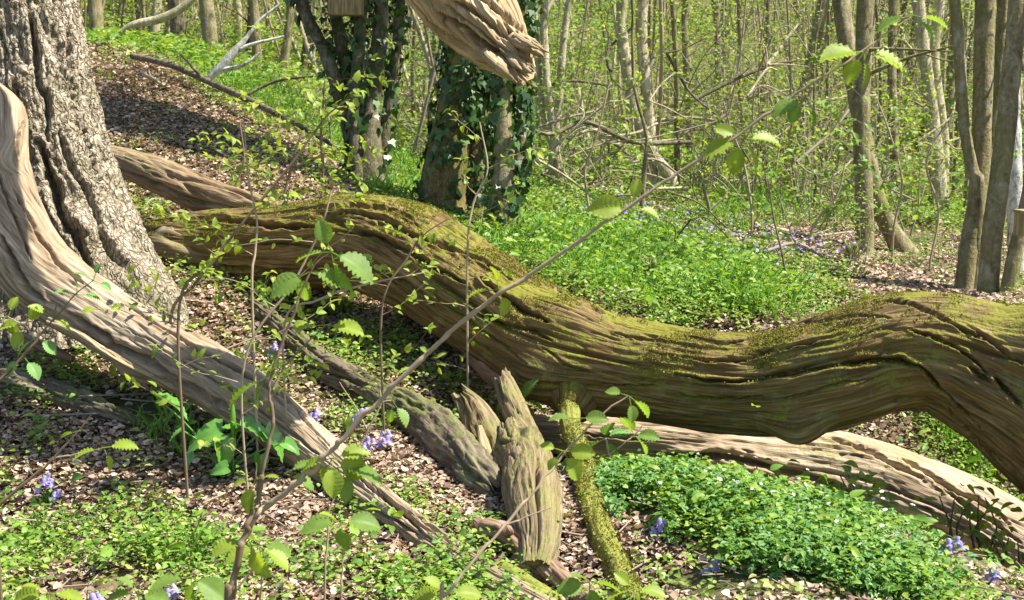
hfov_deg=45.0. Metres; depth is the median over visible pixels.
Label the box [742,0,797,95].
young stem
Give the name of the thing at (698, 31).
hazel bush
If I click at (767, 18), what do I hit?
slender tree
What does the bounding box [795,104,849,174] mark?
fallen branch
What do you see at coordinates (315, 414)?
bluebell
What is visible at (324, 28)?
bare thicket
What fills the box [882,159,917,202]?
fallen branch
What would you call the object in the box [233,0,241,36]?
tree
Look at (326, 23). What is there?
young stem
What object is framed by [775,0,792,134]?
young stem
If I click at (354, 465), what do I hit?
hazel shoot
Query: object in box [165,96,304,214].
leafing sapling
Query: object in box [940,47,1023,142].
hazel bush
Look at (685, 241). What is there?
lush herbs
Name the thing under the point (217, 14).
hazel bush
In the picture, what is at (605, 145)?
bare thicket
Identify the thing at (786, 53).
young stem
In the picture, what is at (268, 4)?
tree
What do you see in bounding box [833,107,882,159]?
fallen branch
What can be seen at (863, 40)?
tree
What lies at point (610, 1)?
young stem
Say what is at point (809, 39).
young stem
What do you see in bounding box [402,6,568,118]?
hazel bush
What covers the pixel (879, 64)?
young stem
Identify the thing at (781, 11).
slender tree
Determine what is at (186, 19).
hazel bush
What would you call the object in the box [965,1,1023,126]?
young stem
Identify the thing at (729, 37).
slender tree
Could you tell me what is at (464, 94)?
ivy clad tree
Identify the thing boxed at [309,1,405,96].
young stem
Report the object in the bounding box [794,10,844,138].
slender tree
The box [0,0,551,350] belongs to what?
old tree
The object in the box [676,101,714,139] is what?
fallen branch
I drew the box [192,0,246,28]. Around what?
bare thicket
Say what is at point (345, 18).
hazel bush
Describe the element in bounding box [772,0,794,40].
young stem
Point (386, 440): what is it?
bluebell
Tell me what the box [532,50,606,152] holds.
young stem
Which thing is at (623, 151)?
fallen branch
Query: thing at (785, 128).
fallen branch
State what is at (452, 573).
herbs
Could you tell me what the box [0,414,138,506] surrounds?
hazel shoot
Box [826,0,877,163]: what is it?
young stem
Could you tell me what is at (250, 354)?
bluebell
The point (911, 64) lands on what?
slender tree
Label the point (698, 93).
bare thicket
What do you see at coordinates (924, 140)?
slender tree
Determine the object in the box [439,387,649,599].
hazel shoot
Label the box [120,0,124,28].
young stem
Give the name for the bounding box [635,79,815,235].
leafing sapling
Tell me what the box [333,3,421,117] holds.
slender tree
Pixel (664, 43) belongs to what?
hazel bush
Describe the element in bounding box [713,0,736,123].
young stem
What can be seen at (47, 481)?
bluebell
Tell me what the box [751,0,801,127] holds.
young stem
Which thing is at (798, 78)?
bare thicket
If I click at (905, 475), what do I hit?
fallen log
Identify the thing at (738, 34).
young stem
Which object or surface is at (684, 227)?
fallen branch
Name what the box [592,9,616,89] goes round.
young stem
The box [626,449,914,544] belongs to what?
anemone flowers
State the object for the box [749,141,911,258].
leafing sapling
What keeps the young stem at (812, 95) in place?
on the ground at (694, 576)
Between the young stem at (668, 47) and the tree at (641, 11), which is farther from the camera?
the young stem at (668, 47)
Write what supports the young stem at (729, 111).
on the ground at (694, 576)
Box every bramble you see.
[731,403,806,488]
[801,452,918,513]
[906,475,1023,550]
[979,529,1023,570]
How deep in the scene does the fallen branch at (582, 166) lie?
14.04 m
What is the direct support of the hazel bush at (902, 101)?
on the ground at (694, 576)
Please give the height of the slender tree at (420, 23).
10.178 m
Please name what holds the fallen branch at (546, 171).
on the ground at (694, 576)
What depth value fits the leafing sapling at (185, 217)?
5.40 m
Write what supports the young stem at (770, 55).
on the ground at (694, 576)
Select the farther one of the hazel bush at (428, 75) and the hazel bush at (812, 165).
the hazel bush at (428, 75)
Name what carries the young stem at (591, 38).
on the ground at (694, 576)
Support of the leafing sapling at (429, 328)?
on the ground at (694, 576)
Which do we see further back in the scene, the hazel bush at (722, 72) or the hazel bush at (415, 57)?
the hazel bush at (722, 72)
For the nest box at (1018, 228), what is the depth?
7.67 m
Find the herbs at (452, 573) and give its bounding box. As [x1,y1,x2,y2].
[0,39,1023,599]
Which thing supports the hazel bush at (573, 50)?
on the ground at (694, 576)
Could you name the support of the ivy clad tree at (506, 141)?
on the ground at (694, 576)
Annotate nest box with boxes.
[328,0,363,15]
[1013,209,1023,236]
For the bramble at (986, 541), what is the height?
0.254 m
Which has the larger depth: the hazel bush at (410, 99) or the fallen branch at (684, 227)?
the hazel bush at (410, 99)
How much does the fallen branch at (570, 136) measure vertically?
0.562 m
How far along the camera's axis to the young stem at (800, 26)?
26.88 m
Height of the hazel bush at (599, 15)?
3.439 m
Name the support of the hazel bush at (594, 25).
on the ground at (694, 576)
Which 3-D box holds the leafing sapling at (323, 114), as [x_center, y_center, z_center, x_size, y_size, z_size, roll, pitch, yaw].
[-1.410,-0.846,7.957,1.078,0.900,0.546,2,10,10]
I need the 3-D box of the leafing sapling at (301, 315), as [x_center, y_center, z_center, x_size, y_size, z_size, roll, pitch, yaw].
[-0.730,0.243,4.967,0.888,0.901,0.287,-2,10,-12]
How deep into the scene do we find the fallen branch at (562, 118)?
13.34 m
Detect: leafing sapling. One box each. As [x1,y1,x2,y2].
[105,209,233,407]
[110,62,364,498]
[148,188,368,489]
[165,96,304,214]
[201,115,293,474]
[217,97,367,199]
[219,251,439,414]
[229,22,407,198]
[322,215,497,434]
[406,108,545,387]
[514,70,683,216]
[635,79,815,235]
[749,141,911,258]
[751,174,816,283]
[810,53,967,261]
[846,93,1021,270]
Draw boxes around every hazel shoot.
[0,263,121,599]
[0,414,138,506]
[147,511,380,599]
[210,15,946,599]
[323,382,408,599]
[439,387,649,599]
[496,380,546,418]
[589,417,660,461]
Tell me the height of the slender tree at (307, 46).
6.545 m
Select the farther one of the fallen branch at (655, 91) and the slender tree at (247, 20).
the slender tree at (247, 20)
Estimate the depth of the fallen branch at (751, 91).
12.07 m
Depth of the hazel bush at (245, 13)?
25.90 m
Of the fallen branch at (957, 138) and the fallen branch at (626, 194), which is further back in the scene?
the fallen branch at (957, 138)
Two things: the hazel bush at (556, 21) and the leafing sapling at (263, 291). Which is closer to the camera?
the leafing sapling at (263, 291)
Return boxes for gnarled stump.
[451,367,563,583]
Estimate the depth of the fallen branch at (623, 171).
13.79 m
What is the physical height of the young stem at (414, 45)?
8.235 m
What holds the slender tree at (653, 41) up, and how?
on the ground at (694, 576)
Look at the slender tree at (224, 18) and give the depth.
26.39 m
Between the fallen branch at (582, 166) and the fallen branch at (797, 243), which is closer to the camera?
the fallen branch at (797, 243)
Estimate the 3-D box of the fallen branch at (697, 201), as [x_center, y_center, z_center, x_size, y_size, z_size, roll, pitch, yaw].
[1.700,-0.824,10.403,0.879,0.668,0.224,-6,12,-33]
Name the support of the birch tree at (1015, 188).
on the ground at (694, 576)
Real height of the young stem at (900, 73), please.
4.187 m
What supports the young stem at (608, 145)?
on the ground at (694, 576)
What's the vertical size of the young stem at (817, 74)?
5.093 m
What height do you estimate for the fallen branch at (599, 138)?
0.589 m
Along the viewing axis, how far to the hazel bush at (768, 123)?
21.73 m
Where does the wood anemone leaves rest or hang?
on the ground at (694, 576)
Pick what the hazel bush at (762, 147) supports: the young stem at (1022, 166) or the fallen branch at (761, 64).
the fallen branch at (761, 64)
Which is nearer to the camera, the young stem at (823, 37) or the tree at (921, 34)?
the tree at (921, 34)
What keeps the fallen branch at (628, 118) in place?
attached to the bare thicket at (605, 145)
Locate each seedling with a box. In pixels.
[14,583,82,599]
[106,577,169,599]
[224,534,290,599]
[319,511,365,599]
[413,576,482,599]
[557,572,621,599]
[607,571,666,599]
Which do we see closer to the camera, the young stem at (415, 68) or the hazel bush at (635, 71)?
the young stem at (415, 68)
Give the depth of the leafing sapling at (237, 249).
4.49 m
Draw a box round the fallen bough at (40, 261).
[0,83,556,599]
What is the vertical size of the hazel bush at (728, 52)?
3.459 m
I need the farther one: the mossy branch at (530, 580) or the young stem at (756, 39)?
the young stem at (756, 39)
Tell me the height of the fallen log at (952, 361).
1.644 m
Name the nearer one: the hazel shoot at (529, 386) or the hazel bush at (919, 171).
the hazel shoot at (529, 386)
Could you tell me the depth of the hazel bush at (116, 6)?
24.68 m
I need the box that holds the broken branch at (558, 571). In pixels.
[472,516,588,599]
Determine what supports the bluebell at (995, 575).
on the ground at (694, 576)
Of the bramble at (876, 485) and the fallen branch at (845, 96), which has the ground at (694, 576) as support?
the bramble at (876, 485)
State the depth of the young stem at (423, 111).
12.63 m
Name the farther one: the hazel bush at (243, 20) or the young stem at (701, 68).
the hazel bush at (243, 20)
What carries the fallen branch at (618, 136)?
on the ground at (694, 576)
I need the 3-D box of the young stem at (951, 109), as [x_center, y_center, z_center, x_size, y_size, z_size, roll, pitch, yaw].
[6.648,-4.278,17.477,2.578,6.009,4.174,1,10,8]
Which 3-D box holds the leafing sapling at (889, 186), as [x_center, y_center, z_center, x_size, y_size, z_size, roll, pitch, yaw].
[3.170,-1.110,9.965,1.542,1.738,0.583,0,10,0]
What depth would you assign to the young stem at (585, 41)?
28.40 m
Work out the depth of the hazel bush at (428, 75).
18.62 m
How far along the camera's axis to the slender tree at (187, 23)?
19.42 m
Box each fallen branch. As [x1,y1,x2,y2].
[129,52,343,154]
[139,69,164,86]
[207,3,284,79]
[392,79,430,128]
[393,119,426,164]
[512,118,691,145]
[531,56,606,95]
[533,133,595,199]
[535,91,594,131]
[541,129,588,176]
[542,75,649,160]
[544,168,629,191]
[563,121,714,180]
[563,124,621,183]
[566,92,682,140]
[583,118,636,160]
[594,88,657,144]
[596,15,653,90]
[601,122,629,184]
[609,133,688,189]
[614,165,666,199]
[626,53,667,121]
[629,125,684,179]
[632,152,685,207]
[648,53,689,119]
[653,42,710,88]
[654,216,730,246]
[655,90,749,125]
[665,37,753,166]
[666,162,748,236]
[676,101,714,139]
[690,45,796,108]
[701,173,743,215]
[715,72,792,147]
[726,48,769,110]
[746,43,787,96]
[748,25,812,133]
[763,196,828,258]
[767,19,807,66]
[771,201,853,236]
[775,85,821,150]
[783,79,823,152]
[785,123,833,183]
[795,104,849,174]
[803,122,852,147]
[805,94,875,123]
[828,120,853,178]
[830,113,875,175]
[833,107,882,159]
[845,179,886,189]
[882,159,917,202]
[915,88,971,167]
[920,122,958,169]
[945,109,971,149]
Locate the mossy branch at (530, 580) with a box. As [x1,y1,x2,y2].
[494,561,562,599]
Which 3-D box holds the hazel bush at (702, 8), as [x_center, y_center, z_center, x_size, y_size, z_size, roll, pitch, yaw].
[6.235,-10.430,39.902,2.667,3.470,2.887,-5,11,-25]
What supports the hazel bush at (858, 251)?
on the ground at (694, 576)
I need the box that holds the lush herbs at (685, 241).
[96,68,881,310]
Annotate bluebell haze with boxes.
[282,71,950,263]
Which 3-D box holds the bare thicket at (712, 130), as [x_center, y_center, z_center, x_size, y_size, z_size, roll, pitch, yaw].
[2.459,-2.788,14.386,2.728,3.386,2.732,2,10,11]
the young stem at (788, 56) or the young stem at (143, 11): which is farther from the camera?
the young stem at (788, 56)
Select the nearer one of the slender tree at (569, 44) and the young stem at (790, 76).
the young stem at (790, 76)
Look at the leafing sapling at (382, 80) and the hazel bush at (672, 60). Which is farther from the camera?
the hazel bush at (672, 60)
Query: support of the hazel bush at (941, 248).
on the ground at (694, 576)
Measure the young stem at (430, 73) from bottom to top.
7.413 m
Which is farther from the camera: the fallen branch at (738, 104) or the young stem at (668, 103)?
the young stem at (668, 103)
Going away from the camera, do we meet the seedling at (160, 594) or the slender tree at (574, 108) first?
the seedling at (160, 594)
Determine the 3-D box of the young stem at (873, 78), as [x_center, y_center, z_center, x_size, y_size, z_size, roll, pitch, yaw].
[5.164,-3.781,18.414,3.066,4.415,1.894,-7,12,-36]
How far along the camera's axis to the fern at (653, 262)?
7.79 m
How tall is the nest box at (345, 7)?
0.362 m
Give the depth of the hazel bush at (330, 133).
11.99 m
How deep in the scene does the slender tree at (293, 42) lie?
20.82 m
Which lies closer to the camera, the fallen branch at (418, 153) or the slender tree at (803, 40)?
the fallen branch at (418, 153)
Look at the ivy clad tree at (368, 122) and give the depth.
10.28 m
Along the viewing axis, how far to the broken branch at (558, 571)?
4.19 m
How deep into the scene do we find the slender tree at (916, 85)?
30.77 m
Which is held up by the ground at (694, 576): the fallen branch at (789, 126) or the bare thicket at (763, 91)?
the bare thicket at (763, 91)
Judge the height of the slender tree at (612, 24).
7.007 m
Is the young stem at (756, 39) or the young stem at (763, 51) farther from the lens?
the young stem at (756, 39)
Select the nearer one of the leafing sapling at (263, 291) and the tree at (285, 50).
the leafing sapling at (263, 291)
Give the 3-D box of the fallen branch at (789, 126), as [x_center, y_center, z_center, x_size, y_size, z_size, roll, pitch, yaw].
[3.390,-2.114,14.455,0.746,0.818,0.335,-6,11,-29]
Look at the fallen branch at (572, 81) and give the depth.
14.55 m
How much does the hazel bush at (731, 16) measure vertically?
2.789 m
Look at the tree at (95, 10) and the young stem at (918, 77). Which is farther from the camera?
the young stem at (918, 77)
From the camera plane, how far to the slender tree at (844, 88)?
30.91 m
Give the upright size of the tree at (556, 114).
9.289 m
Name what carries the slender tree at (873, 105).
on the ground at (694, 576)
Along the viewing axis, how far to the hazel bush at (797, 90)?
23.71 m
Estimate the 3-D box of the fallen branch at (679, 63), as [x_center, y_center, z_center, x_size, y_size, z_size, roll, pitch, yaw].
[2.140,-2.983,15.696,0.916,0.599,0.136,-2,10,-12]
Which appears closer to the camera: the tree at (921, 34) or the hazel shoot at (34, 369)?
the hazel shoot at (34, 369)
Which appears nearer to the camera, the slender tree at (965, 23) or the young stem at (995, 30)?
the young stem at (995, 30)
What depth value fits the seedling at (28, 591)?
2.90 m
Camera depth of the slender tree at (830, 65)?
25.52 m
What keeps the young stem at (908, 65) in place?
on the ground at (694, 576)
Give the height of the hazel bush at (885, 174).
1.630 m
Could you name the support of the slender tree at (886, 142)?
on the ground at (694, 576)
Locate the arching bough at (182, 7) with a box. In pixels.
[109,0,195,42]
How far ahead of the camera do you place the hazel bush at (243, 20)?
26.90 m
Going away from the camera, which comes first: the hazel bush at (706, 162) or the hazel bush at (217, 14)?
the hazel bush at (706, 162)
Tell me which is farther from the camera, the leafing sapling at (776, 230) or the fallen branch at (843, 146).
the fallen branch at (843, 146)
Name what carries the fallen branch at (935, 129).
attached to the young stem at (966, 184)
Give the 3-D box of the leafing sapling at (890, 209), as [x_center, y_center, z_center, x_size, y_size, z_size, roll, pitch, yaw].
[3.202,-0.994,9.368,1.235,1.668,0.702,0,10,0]
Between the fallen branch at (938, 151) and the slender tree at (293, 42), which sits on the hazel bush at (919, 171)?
the fallen branch at (938, 151)
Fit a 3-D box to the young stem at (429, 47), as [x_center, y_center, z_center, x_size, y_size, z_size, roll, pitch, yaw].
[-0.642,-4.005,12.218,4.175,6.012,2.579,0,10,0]
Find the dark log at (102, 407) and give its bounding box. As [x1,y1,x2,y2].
[0,365,144,426]
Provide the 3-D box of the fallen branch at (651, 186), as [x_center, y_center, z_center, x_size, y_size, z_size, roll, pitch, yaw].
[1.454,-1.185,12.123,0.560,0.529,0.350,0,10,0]
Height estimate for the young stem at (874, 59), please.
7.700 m
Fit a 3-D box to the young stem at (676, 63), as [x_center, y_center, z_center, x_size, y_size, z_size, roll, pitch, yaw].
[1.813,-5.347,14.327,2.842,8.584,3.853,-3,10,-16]
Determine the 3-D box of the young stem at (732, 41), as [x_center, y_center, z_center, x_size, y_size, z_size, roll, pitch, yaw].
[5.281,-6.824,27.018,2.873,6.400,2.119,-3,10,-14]
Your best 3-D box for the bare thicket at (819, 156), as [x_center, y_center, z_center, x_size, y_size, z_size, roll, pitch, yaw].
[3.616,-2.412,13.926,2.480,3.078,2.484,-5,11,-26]
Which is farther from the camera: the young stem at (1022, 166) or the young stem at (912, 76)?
the young stem at (912, 76)
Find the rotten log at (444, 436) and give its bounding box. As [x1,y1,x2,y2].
[244,299,501,498]
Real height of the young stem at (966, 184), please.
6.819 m
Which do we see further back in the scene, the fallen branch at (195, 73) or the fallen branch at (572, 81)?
the fallen branch at (572, 81)
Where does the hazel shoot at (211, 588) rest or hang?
on the ground at (694, 576)
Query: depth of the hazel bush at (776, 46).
34.57 m
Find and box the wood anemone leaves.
[261,296,1011,599]
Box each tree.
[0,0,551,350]
[88,0,103,41]
[116,0,124,23]
[134,0,141,36]
[134,0,198,33]
[147,0,161,40]
[167,0,185,44]
[197,1,251,57]
[198,0,218,56]
[218,0,227,19]
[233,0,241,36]
[241,1,350,89]
[248,0,261,67]
[263,0,271,33]
[274,0,349,66]
[277,0,294,77]
[284,0,412,186]
[299,0,312,74]
[301,0,349,67]
[321,5,422,74]
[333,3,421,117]
[349,0,575,100]
[411,26,429,105]
[412,0,542,218]
[474,0,543,234]
[531,5,571,142]
[534,0,571,189]
[539,0,636,138]
[550,0,717,156]
[569,0,605,119]
[575,0,587,32]
[589,1,668,51]
[616,0,677,194]
[631,0,647,220]
[635,0,784,88]
[681,0,693,159]
[681,0,759,54]
[691,0,773,137]
[693,2,773,84]
[701,0,834,160]
[705,0,941,146]
[713,0,950,188]
[748,0,851,98]
[772,0,884,151]
[793,1,799,36]
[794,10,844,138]
[815,0,972,173]
[832,0,918,254]
[838,0,855,123]
[840,0,927,100]
[853,0,996,252]
[853,3,950,190]
[854,0,930,143]
[855,0,961,120]
[872,12,1023,115]
[874,23,971,186]
[882,0,970,125]
[882,1,974,93]
[885,0,971,75]
[885,0,973,152]
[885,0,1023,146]
[887,0,963,203]
[892,0,951,215]
[899,0,948,141]
[908,0,974,151]
[909,0,1023,125]
[941,1,947,81]
[945,0,973,160]
[945,1,973,100]
[950,0,1023,294]
[1007,90,1023,271]
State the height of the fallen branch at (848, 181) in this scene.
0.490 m
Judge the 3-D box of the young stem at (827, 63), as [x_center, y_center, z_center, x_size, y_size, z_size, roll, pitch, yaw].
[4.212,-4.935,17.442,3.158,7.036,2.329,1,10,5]
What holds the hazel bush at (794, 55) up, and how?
on the ground at (694, 576)
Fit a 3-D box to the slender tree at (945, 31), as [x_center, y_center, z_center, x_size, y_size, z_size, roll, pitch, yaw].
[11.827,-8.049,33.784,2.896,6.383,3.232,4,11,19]
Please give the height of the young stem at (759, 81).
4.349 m
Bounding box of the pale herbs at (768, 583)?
[0,43,1023,599]
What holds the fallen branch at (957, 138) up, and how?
on the tree at (921, 34)
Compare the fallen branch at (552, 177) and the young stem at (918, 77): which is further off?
the young stem at (918, 77)
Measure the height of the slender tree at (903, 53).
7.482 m
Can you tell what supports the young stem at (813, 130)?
on the ground at (694, 576)
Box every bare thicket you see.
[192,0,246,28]
[278,0,388,61]
[513,0,700,183]
[550,3,635,117]
[600,0,836,196]
[651,0,902,196]
[664,1,786,139]
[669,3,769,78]
[706,1,971,209]
[771,28,841,131]
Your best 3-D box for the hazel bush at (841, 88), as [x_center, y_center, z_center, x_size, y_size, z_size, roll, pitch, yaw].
[5.672,-3.527,21.676,2.367,2.656,1.821,5,11,26]
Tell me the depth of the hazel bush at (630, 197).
12.46 m
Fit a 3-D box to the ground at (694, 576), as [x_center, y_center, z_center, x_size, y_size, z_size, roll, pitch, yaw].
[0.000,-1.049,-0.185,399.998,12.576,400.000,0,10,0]
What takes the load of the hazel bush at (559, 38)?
on the ground at (694, 576)
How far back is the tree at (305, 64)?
18.94 m
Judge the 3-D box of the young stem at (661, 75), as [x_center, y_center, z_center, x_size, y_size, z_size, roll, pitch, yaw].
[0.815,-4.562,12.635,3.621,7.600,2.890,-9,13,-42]
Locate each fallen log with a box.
[112,145,1023,599]
[503,414,1023,570]
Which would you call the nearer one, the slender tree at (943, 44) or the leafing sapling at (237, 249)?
the leafing sapling at (237, 249)
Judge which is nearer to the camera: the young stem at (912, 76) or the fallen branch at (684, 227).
the fallen branch at (684, 227)
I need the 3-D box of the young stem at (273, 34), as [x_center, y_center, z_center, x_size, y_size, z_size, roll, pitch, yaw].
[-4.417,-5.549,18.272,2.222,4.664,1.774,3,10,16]
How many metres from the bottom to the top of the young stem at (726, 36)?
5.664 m
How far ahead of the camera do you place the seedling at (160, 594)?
3.00 m
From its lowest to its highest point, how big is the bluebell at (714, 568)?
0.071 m
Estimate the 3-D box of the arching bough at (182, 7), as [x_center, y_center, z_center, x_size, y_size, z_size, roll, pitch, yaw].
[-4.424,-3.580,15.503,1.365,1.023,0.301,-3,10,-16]
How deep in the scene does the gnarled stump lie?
4.61 m
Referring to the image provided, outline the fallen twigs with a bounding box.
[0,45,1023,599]
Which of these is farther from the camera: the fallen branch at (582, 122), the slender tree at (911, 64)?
the slender tree at (911, 64)
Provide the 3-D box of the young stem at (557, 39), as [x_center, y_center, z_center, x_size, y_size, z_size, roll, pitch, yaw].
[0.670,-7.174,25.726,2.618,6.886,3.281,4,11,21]
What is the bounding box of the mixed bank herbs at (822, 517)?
[235,451,1023,599]
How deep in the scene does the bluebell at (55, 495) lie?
4.70 m
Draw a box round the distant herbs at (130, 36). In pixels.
[82,0,1023,228]
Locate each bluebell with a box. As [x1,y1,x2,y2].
[34,472,55,508]
[39,489,62,505]
[86,590,104,599]
[165,584,180,599]
[239,342,259,358]
[262,341,284,375]
[308,407,322,422]
[338,406,371,432]
[361,436,375,451]
[374,430,393,450]
[645,517,667,538]
[699,555,723,575]
[931,534,966,555]
[983,567,1015,584]
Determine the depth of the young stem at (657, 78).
21.22 m
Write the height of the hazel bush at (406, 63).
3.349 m
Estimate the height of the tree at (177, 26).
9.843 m
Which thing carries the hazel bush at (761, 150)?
on the ground at (694, 576)
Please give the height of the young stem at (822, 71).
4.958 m
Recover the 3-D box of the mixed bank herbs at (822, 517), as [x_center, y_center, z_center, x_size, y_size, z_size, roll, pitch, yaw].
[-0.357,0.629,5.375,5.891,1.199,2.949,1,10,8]
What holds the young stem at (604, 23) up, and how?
on the ground at (694, 576)
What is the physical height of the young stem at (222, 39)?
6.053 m
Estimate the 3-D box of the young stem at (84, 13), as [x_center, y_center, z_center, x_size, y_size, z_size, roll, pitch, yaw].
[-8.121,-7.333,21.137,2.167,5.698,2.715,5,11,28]
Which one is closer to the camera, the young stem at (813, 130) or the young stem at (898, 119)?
the young stem at (813, 130)
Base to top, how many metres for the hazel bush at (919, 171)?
1.902 m
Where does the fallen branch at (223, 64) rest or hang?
on the ground at (694, 576)
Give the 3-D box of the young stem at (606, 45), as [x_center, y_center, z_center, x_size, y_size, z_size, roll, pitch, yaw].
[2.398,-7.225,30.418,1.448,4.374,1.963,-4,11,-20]
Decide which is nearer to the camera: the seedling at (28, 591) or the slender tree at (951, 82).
the seedling at (28, 591)
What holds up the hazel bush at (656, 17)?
on the ground at (694, 576)
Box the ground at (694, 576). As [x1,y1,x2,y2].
[0,0,1023,599]
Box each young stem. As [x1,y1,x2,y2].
[84,0,85,26]
[118,0,145,35]
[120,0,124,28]
[215,0,223,50]
[257,0,441,158]
[263,0,279,57]
[272,0,281,26]
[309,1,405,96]
[315,0,329,51]
[391,16,443,121]
[399,1,649,99]
[405,3,433,118]
[424,25,440,121]
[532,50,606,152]
[548,0,588,139]
[552,0,560,88]
[564,0,605,103]
[573,0,706,174]
[577,0,772,184]
[583,0,636,133]
[585,0,629,62]
[586,1,595,71]
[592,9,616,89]
[593,0,612,88]
[599,0,659,166]
[606,0,823,180]
[653,0,735,178]
[655,0,664,106]
[656,0,663,146]
[656,1,696,62]
[657,0,709,104]
[666,0,677,96]
[678,0,794,178]
[692,0,745,117]
[692,0,746,193]
[701,0,806,150]
[705,0,747,118]
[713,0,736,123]
[723,0,765,190]
[726,1,824,153]
[729,5,756,96]
[730,0,940,141]
[731,0,934,202]
[736,0,835,155]
[741,1,823,157]
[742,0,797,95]
[751,0,796,110]
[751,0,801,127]
[756,0,817,155]
[756,0,848,208]
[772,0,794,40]
[774,0,836,181]
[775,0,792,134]
[777,0,945,164]
[784,1,826,34]
[793,1,882,178]
[794,0,870,97]
[797,0,837,126]
[801,0,871,163]
[801,0,910,144]
[808,0,853,172]
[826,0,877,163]
[845,0,972,166]
[848,6,910,159]
[851,0,1023,125]
[854,0,967,149]
[872,0,881,121]
[873,0,923,169]
[886,7,954,141]
[888,0,941,160]
[899,0,974,145]
[905,0,996,127]
[910,0,1023,209]
[926,4,1023,217]
[946,3,1023,72]
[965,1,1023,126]
[1005,59,1023,220]
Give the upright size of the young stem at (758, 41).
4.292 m
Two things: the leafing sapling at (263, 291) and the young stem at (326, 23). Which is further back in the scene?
the young stem at (326, 23)
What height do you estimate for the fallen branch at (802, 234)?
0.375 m
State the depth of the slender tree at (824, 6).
16.20 m
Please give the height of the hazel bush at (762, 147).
1.902 m
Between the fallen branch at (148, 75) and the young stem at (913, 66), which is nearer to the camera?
the fallen branch at (148, 75)
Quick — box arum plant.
[150,391,299,479]
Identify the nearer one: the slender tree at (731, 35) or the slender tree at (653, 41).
the slender tree at (653, 41)
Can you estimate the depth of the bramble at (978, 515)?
5.09 m
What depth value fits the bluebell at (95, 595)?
3.89 m
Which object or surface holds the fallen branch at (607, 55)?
attached to the tree at (641, 11)
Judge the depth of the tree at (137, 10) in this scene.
20.93 m
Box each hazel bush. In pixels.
[103,0,133,20]
[104,0,164,28]
[114,0,237,42]
[137,0,300,47]
[185,0,248,50]
[188,0,273,22]
[224,0,294,28]
[274,54,340,140]
[313,2,438,79]
[319,0,440,109]
[382,45,438,158]
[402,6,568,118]
[419,31,441,102]
[511,0,677,191]
[527,0,613,141]
[533,0,671,148]
[538,5,613,103]
[548,3,580,42]
[574,0,635,51]
[589,3,679,128]
[599,0,709,116]
[604,5,704,102]
[608,1,692,40]
[612,131,663,209]
[652,0,798,179]
[665,0,777,119]
[666,0,735,102]
[668,74,747,191]
[679,0,735,24]
[679,26,798,116]
[679,40,825,201]
[705,0,777,39]
[729,103,785,190]
[731,87,782,156]
[744,24,787,85]
[747,16,791,77]
[750,61,841,137]
[766,94,854,229]
[770,25,836,92]
[773,24,902,164]
[778,50,822,95]
[821,26,944,163]
[832,180,897,265]
[837,85,952,239]
[846,75,918,163]
[849,57,972,224]
[883,27,971,99]
[916,184,967,262]
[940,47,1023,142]
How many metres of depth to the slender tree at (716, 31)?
22.25 m
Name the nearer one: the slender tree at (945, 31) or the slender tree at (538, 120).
the slender tree at (538, 120)
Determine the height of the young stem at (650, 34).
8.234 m
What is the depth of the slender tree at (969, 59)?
33.37 m
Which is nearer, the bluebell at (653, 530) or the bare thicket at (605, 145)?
the bluebell at (653, 530)
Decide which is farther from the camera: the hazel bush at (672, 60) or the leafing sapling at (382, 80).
the hazel bush at (672, 60)
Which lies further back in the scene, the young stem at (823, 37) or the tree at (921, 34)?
the young stem at (823, 37)
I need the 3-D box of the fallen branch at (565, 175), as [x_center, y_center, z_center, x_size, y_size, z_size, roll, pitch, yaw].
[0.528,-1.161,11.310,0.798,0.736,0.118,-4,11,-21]
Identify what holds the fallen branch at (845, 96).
on the bare thicket at (763, 91)
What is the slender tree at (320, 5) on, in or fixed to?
on the ground at (694, 576)
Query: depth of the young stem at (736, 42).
30.04 m
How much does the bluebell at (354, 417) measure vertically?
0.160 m
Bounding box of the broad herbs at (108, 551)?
[0,167,1004,599]
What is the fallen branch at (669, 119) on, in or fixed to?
attached to the bare thicket at (712, 130)
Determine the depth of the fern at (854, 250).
9.78 m
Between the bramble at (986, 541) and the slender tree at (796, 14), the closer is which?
the bramble at (986, 541)
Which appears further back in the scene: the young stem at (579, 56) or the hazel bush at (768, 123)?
the hazel bush at (768, 123)
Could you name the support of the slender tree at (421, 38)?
on the ground at (694, 576)
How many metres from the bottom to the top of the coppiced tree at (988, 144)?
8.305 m
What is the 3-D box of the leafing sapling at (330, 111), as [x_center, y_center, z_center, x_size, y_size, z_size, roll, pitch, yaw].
[-1.037,-0.031,4.639,0.990,1.695,0.215,0,10,-3]
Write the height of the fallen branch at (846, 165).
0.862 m
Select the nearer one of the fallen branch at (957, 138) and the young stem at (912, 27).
the fallen branch at (957, 138)
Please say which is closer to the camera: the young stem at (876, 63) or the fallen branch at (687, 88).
the fallen branch at (687, 88)
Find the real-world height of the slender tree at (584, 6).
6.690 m
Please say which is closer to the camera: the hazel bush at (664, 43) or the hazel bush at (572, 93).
the hazel bush at (572, 93)
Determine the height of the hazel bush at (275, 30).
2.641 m

